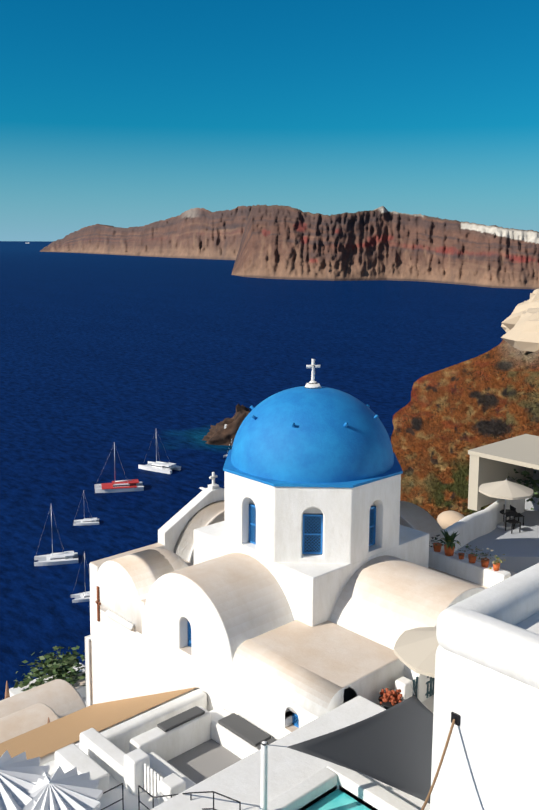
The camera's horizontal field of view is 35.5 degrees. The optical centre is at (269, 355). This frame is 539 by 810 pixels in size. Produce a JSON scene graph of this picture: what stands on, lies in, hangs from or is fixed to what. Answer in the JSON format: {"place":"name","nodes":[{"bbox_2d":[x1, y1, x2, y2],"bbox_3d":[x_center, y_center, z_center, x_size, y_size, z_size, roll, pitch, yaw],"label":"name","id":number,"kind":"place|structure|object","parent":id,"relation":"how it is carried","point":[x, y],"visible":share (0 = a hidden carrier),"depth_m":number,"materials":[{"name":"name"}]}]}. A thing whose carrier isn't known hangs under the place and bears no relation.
{"place":"outdoors","nodes":[
{"label":"outdoors","id":0,"kind":"place"},
{"bbox_2d":[0,671,85,742],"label":"houses","id":1,"kind":"structure","parent":0,"point":[31,709],"depth_m":25.76,"materials":[{"name":"beige paint"}]},
{"bbox_2d":[5,681,49,722],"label":"closed parasols","id":2,"kind":"object","parent":1,"relation":"attached to","point":[7,694],"visible":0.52,"depth_m":28.11,"materials":[{"name":"brown fabric"}]},
{"bbox_2d":[9,663,85,703],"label":"planter wall","id":3,"kind":"structure","parent":1,"relation":"on","point":[13,691],"depth_m":29.84,"materials":[{"name":"white paint"}]},
{"bbox_2d":[13,646,85,690],"bbox_3d":[-7.451,11.247,29.691,3.012,1.630,2.586,-7,11,-43],"label":"bush","id":4,"kind":"object","parent":3,"relation":"on","point":[59,668],"visible":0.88,"depth_m":29.35,"materials":[{"name":"green plant"}]},
{"bbox_2d":[39,689,194,765],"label":"wall","id":5,"kind":"structure","parent":1,"relation":"on","point":[47,758],"depth_m":18.57,"materials":[{"name":"white paint"}]},
{"bbox_2d":[0,687,196,759],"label":"terrace roof","id":6,"kind":"structure","parent":5,"relation":"on","point":[51,737],"depth_m":20.39,"materials":[{"name":"beige paint"}]},
{"bbox_2d":[42,760,158,809],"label":"landing","id":7,"kind":"object","parent":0,"point":[108,798],"visible":0.08,"depth_m":15.92,"materials":[{"name":"white paint"}]},
{"bbox_2d":[17,766,102,809],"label":"white parasol","id":8,"kind":"object","parent":7,"relation":"on","point":[60,789],"visible":0.71,"depth_m":14.13,"materials":[{"name":"white fabric"}]},
{"bbox_2d":[55,728,185,803],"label":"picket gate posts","id":9,"kind":"object","parent":7,"relation":"on","point":[97,755],"visible":0.65,"depth_m":16.34,"materials":[{"name":"white paint"}]},
{"bbox_2d":[144,763,162,802],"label":"white picket gate","id":10,"kind":"structure","parent":9,"relation":"attached to","point":[154,785],"depth_m":15.87,"materials":[{"name":"white wood"}]},
{"bbox_2d":[101,783,240,809],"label":"stair railing","id":11,"kind":"object","parent":7,"relation":"on","point":[171,795],"visible":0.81,"depth_m":14.90,"materials":[{"name":"black metal"}]},
{"bbox_2d":[75,689,206,753],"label":"parapet wall","id":12,"kind":"structure","parent":0,"point":[120,736],"depth_m":18.83,"materials":[{"name":"white paint"}]},
{"bbox_2d":[40,205,256,259],"bbox_3d":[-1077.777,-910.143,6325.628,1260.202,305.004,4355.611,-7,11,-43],"label":"distant headland","id":13,"kind":"structure","parent":0,"point":[197,233],"depth_m":5175.46,"materials":[{"name":"brown stone"}]},
{"bbox_2d":[90,602,379,739],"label":"wall","id":14,"kind":"structure","parent":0,"point":[117,661],"depth_m":22.51,"materials":[{"name":"white paint"}]},
{"bbox_2d":[85,610,134,706],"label":"wall","id":15,"kind":"structure","parent":14,"relation":"attached to","point":[122,621],"depth_m":23.93,"materials":[{"name":"white paint"}]},
{"bbox_2d":[97,548,188,633],"bbox_3d":[-3.229,6.196,23.314,2.315,1.610,2.260,-7,11,-43],"label":"barrel vault","id":16,"kind":"object","parent":14,"relation":"on","point":[125,583],"visible":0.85,"depth_m":22.52,"materials":[{"name":"white paint"}]},
{"bbox_2d":[95,586,100,621],"bbox_3d":[-4.738,6.853,23.268,0.040,1.000,0.200,-7,11,-43],"label":"wooden cross","id":17,"kind":"object","parent":16,"relation":"attached to","point":[97,602],"visible":0.89,"depth_m":23.25,"materials":[{"name":"brown wood"}]},
{"bbox_2d":[158,472,224,551],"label":"church gable","id":18,"kind":"structure","parent":14,"relation":"on","point":[170,531],"depth_m":25.39,"materials":[{"name":"white paint"}]},
{"bbox_2d":[174,500,224,563],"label":"vaulted roof","id":19,"kind":"structure","parent":14,"relation":"on","point":[211,513],"depth_m":25.06,"materials":[{"name":"white paint"}]},
{"bbox_2d":[144,553,293,712],"bbox_3d":[-1.285,9.867,21.564,2.150,9.430,3.560,-7,11,-43],"label":"barrel vault","id":20,"kind":"object","parent":14,"relation":"on","point":[226,606],"visible":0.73,"depth_m":20.29,"materials":[{"name":"white paint"}]},
{"bbox_2d":[188,621,191,646],"bbox_3d":[-1.831,7.031,20.645,0.100,1.058,0.448,-7,11,-43],"label":"window","id":21,"kind":"structure","parent":20,"relation":"attached to","point":[189,636],"depth_m":20.72,"materials":[{"name":"blue wood"}]},
{"bbox_2d":[292,712,298,727],"bbox_3d":[0.665,7.705,17.996,0.100,0.508,0.408,-7,11,-43],"label":"window shutter","id":22,"kind":"object","parent":14,"relation":"on","point":[294,720],"visible":0.25,"depth_m":18.09,"materials":[{"name":"blue wood"}]},
{"bbox_2d":[194,471,428,626],"bbox_3d":[1.114,8.571,23.646,4.600,11.470,4.600,-7,11,-43],"label":"church drum","id":23,"kind":"object","parent":14,"relation":"on","point":[312,586],"visible":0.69,"depth_m":20.86,"materials":[{"name":"white paint"}]},
{"bbox_2d":[249,503,255,544],"bbox_3d":[-0.332,4.353,21.681,0.100,1.028,0.508,-7,11,-43],"label":"window","id":24,"kind":"structure","parent":23,"relation":"on","point":[252,523],"depth_m":21.77,"materials":[{"name":"blue wood"}]},
{"bbox_2d":[302,513,322,553],"bbox_3d":[1.075,4.448,21.049,0.509,1.028,0.100,1,8,2],"label":"grille","id":25,"kind":"object","parent":23,"relation":"on","point":[312,535],"visible":0.92,"depth_m":21.04,"materials":[{"name":"blue wood"}]},
{"bbox_2d":[223,449,402,487],"bbox_3d":[1.152,2.861,22.872,4.670,0.065,4.670,-7,11,-43],"label":"dome rim","id":26,"kind":"object","parent":23,"relation":"on","point":[394,470],"visible":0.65,"depth_m":20.97,"materials":[{"name":"blue paint"}]},
{"bbox_2d":[231,386,393,482],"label":"church dome","id":27,"kind":"structure","parent":26,"relation":"on","point":[302,434],"depth_m":21.23,"materials":[{"name":"blue paint"}]},
{"bbox_2d":[304,359,320,388],"bbox_3d":[1.168,0.491,22.550,0.520,0.820,0.520,-7,11,-43],"label":"cross","id":28,"kind":"object","parent":27,"relation":"on","point":[312,384],"visible":0.81,"depth_m":22.49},
{"bbox_2d":[369,505,375,545],"bbox_3d":[2.523,4.384,21.589,0.508,1.028,0.100,-7,11,-43],"label":"grille","id":29,"kind":"object","parent":23,"relation":"on","point":[372,526],"visible":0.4,"depth_m":21.67,"materials":[{"name":"blue wood"}]},
{"bbox_2d":[330,555,485,701],"bbox_3d":[3.583,9.954,21.162,3.560,9.430,2.850,-7,11,-43],"label":"barrel vault","id":30,"kind":"object","parent":14,"relation":"on","point":[386,600],"visible":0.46,"depth_m":19.88,"materials":[{"name":"beige paint"}]},
{"bbox_2d":[400,501,445,550],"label":"vaulted roof","id":31,"kind":"structure","parent":14,"relation":"on","point":[414,516],"depth_m":25.11,"materials":[{"name":"white paint"}]},
{"bbox_2d":[428,548,510,586],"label":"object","id":32,"kind":"object","parent":14,"relation":"on","point":[465,569],"depth_m":22.95,"materials":[{"name":"white paint"}]},
{"bbox_2d":[429,529,504,570],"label":"potted plants","id":33,"kind":"object","parent":32,"relation":"on","point":[449,545],"visible":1,"depth_m":23.18,"materials":[{"name":"orange ceramic"}]},
{"bbox_2d":[0,241,533,700],"bbox_3d":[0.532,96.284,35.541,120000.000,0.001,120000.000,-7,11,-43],"label":"sea","id":34,"kind":"structure","parent":0,"point":[129,356],"depth_m":659.13,"materials":[{"name":"blue liquid"}]},
{"bbox_2d":[34,506,77,565],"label":"catamaran","id":35,"kind":"object","parent":34,"relation":"on","point":[60,558],"visible":0.85,"depth_m":263.50,"materials":[{"name":"white plastic"}]},
{"bbox_2d":[71,555,89,602],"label":"sailboat","id":36,"kind":"object","parent":34,"relation":"on","point":[82,597],"visible":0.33,"depth_m":236.42,"materials":[{"name":"white plastic"}]},
{"bbox_2d":[73,491,98,525],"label":"sailboat","id":37,"kind":"object","parent":34,"relation":"on","point":[89,521],"visible":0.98,"depth_m":299.60,"materials":[{"name":"white plastic"}]},
{"bbox_2d":[94,442,143,492],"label":"catamaran","id":38,"kind":"object","parent":34,"relation":"on","point":[126,485],"visible":0.96,"depth_m":339.62,"materials":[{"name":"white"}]},
{"bbox_2d":[138,436,180,473],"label":"catamaran","id":39,"kind":"object","parent":34,"relation":"on","point":[160,467],"visible":0.92,"depth_m":370.25,"materials":[{"name":"white plastic"}]},
{"bbox_2d":[202,403,250,445],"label":"islet","id":40,"kind":"object","parent":34,"relation":"on","point":[218,434],"visible":0.58,"depth_m":419.21,"materials":[{"name":"brown stone"}]},
{"bbox_2d":[0,0,538,240],"label":"sky","id":41,"kind":"structure","parent":0,"point":[116,113],"materials":[{"name":"blue"}]},
{"bbox_2d":[232,669,317,727],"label":"wall","id":42,"kind":"structure","parent":0,"point":[268,699],"depth_m":18.34,"materials":[{"name":"white paint"}]},
{"bbox_2d":[150,696,429,809],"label":"pool deck","id":43,"kind":"structure","parent":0,"point":[297,780],"depth_m":14.54,"materials":[{"name":"white paint"}]},
{"bbox_2d":[260,741,267,809],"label":"sail pole","id":44,"kind":"object","parent":43,"relation":"on","point":[264,759],"visible":1,"depth_m":13.40,"materials":[{"name":"white metal"}]},
{"bbox_2d":[305,789,370,809],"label":"pool water","id":45,"kind":"structure","parent":43,"relation":"in","point":[337,799],"depth_m":14.26,"materials":[{"name":"teal liquid"}]},
{"bbox_2d":[232,638,356,716],"bbox_3d":[0.494,7.188,18.453,1.000,1.000,2.920,-7,11,-43],"label":"barrel vault","id":46,"kind":"object","parent":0,"point":[313,693],"visible":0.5,"depth_m":18.03,"materials":[{"name":"beige paint"}]},
{"bbox_2d":[89,543,516,703],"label":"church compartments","id":47,"kind":"object","parent":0,"point":[362,666],"visible":0.33,"depth_m":18.88,"materials":[{"name":"beige paint"}]},
{"bbox_2d":[232,205,538,289],"bbox_3d":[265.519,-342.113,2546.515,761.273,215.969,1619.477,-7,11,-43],"label":"cliff","id":48,"kind":"structure","parent":0,"point":[291,243],"depth_m":2258.81,"materials":[{"name":"brown stone"}]},
{"bbox_2d":[421,695,433,712],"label":"terrace","id":49,"kind":"structure","parent":0,"point":[429,703],"depth_m":18.62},
{"bbox_2d":[380,677,427,708],"bbox_3d":[3.202,7.448,18.151,2.700,0.800,0.930,-7,11,-43],"label":"flower pot","id":50,"kind":"object","parent":49,"relation":"on","point":[403,684],"visible":0.15,"depth_m":18.16,"materials":[{"name":"white paint"}]},
{"bbox_2d":[378,688,402,708],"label":"planter flowers","id":51,"kind":"object","parent":50,"relation":"on","point":[388,699],"visible":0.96,"depth_m":17.83,"materials":[{"name":"orange plant"}]},
{"bbox_2d":[394,627,438,677],"bbox_3d":[3.839,6.772,17.960,2.297,2.000,2.297,-3,8,-20],"label":"parasol","id":52,"kind":"object","parent":49,"relation":"on","point":[415,649],"visible":0.31,"depth_m":17.64,"materials":[{"name":"beige fabric"}]},
{"bbox_2d":[412,676,434,697],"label":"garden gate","id":53,"kind":"structure","parent":49,"relation":"on","point":[430,692],"depth_m":18.76,"materials":[{"name":"teal paint"}]},
{"bbox_2d":[391,340,538,529],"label":"hillside","id":54,"kind":"structure","parent":0,"point":[445,420],"depth_m":134.50,"materials":[{"name":"soil"}]},
{"bbox_2d":[501,289,538,351],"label":"rock outcrop","id":55,"kind":"object","parent":54,"relation":"on","point":[520,325],"visible":1,"depth_m":174.00,"materials":[{"name":"beige stone"}]},
{"bbox_2d":[430,563,538,809],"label":"neighbour building","id":56,"kind":"structure","parent":0,"point":[486,685],"depth_m":10.86,"materials":[{"name":"white paint"}]},
{"bbox_2d":[287,695,432,803],"bbox_3d":[2.692,6.255,14.392,2.683,1.988,4.489,6,10,36],"label":"shade sail","id":57,"kind":"object","parent":56,"relation":"attached to","point":[392,746],"visible":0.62,"depth_m":13.93,"materials":[{"name":"grey fabric"}]},
{"bbox_2d":[421,719,454,809],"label":"rope","id":58,"kind":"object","parent":56,"relation":"attached to","point":[439,767],"depth_m":10.71,"materials":[{"name":"brown fabric"}]},
{"bbox_2d":[451,712,459,725],"bbox_3d":[2.448,4.778,11.085,0.030,0.140,0.120,-7,11,-43],"label":"wall bracket","id":59,"kind":"object","parent":56,"relation":"attached to","point":[456,716],"depth_m":11.06,"materials":[{"name":"black metal"}]},
{"bbox_2d":[454,510,538,572],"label":"terrace floor","id":60,"kind":"structure","parent":0,"point":[520,550],"depth_m":27.83,"materials":[{"name":"grey"}]},
{"bbox_2d":[443,499,524,551],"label":"wall","id":61,"kind":"structure","parent":60,"relation":"on","point":[473,526],"depth_m":28.66,"materials":[{"name":"white paint"}]},
{"bbox_2d":[437,510,464,528],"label":"dome","id":62,"kind":"structure","parent":61,"relation":"on","point":[445,519],"depth_m":28.43,"materials":[{"name":"beige paint"}]},
{"bbox_2d":[468,434,538,510],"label":"concrete pergola","id":63,"kind":"object","parent":60,"relation":"on","point":[502,460],"visible":0.83,"depth_m":31.77,"materials":[{"name":"white concrete"}]},
{"bbox_2d":[497,522,511,529],"bbox_3d":[8.263,5.976,29.629,0.560,0.100,0.560,-7,11,-43],"label":"umbrella base","id":64,"kind":"object","parent":60,"relation":"on","point":[500,525],"visible":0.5,"depth_m":29.50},
{"bbox_2d":[479,479,532,523],"bbox_3d":[8.269,5.158,29.518,1.818,1.750,1.818,4,8,24],"label":"patio umbrella","id":65,"kind":"object","parent":60,"relation":"on","point":[507,489],"depth_m":29.02,"materials":[{"name":"beige fabric"}]},
{"bbox_2d":[500,504,523,533],"bbox_3d":[8.538,5.676,29.694,0.922,0.680,1.478,-2,8,-14],"label":"terrace table","id":66,"kind":"object","parent":60,"relation":"on","point":[510,512],"visible":0.73,"depth_m":29.30,"materials":[{"name":"black metal"}]},
{"bbox_2d":[507,467,538,509],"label":"plant","id":67,"kind":"object","parent":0,"point":[533,483],"visible":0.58,"depth_m":33.29,"materials":[{"name":"green plant"}]},
{"bbox_2d":[525,469,538,510],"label":"pergola back wall","id":68,"kind":"structure","parent":0,"point":[529,505],"depth_m":34.36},
{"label":"patio","id":69,"kind":"object","parent":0,"visible":0},
{"bbox_2d":[129,707,257,789],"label":"bench nook walls","id":70,"kind":"structure","parent":69,"relation":"on","point":[159,747],"depth_m":18.24,"materials":[{"name":"white paint"}]},
{"bbox_2d":[157,706,276,749],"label":"bench cushions","id":71,"kind":"object","parent":70,"relation":"on","point":[245,730],"visible":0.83,"depth_m":18.43,"materials":[{"name":"grey fabric"}]},
{"bbox_2d":[167,739,241,783],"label":"terrace floor","id":72,"kind":"structure","parent":69,"relation":"on","point":[203,761],"depth_m":18.13,"materials":[{"name":"grey concrete"}]},
{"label":"terrace parasols","id":73,"kind":"object","parent":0,"visible":0},
{"bbox_2d":[0,750,51,809],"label":"white parasol","id":74,"kind":"object","parent":73,"relation":"on","point":[19,773],"visible":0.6,"depth_m":14.37,"materials":[{"name":"white fabric"}]}
]}

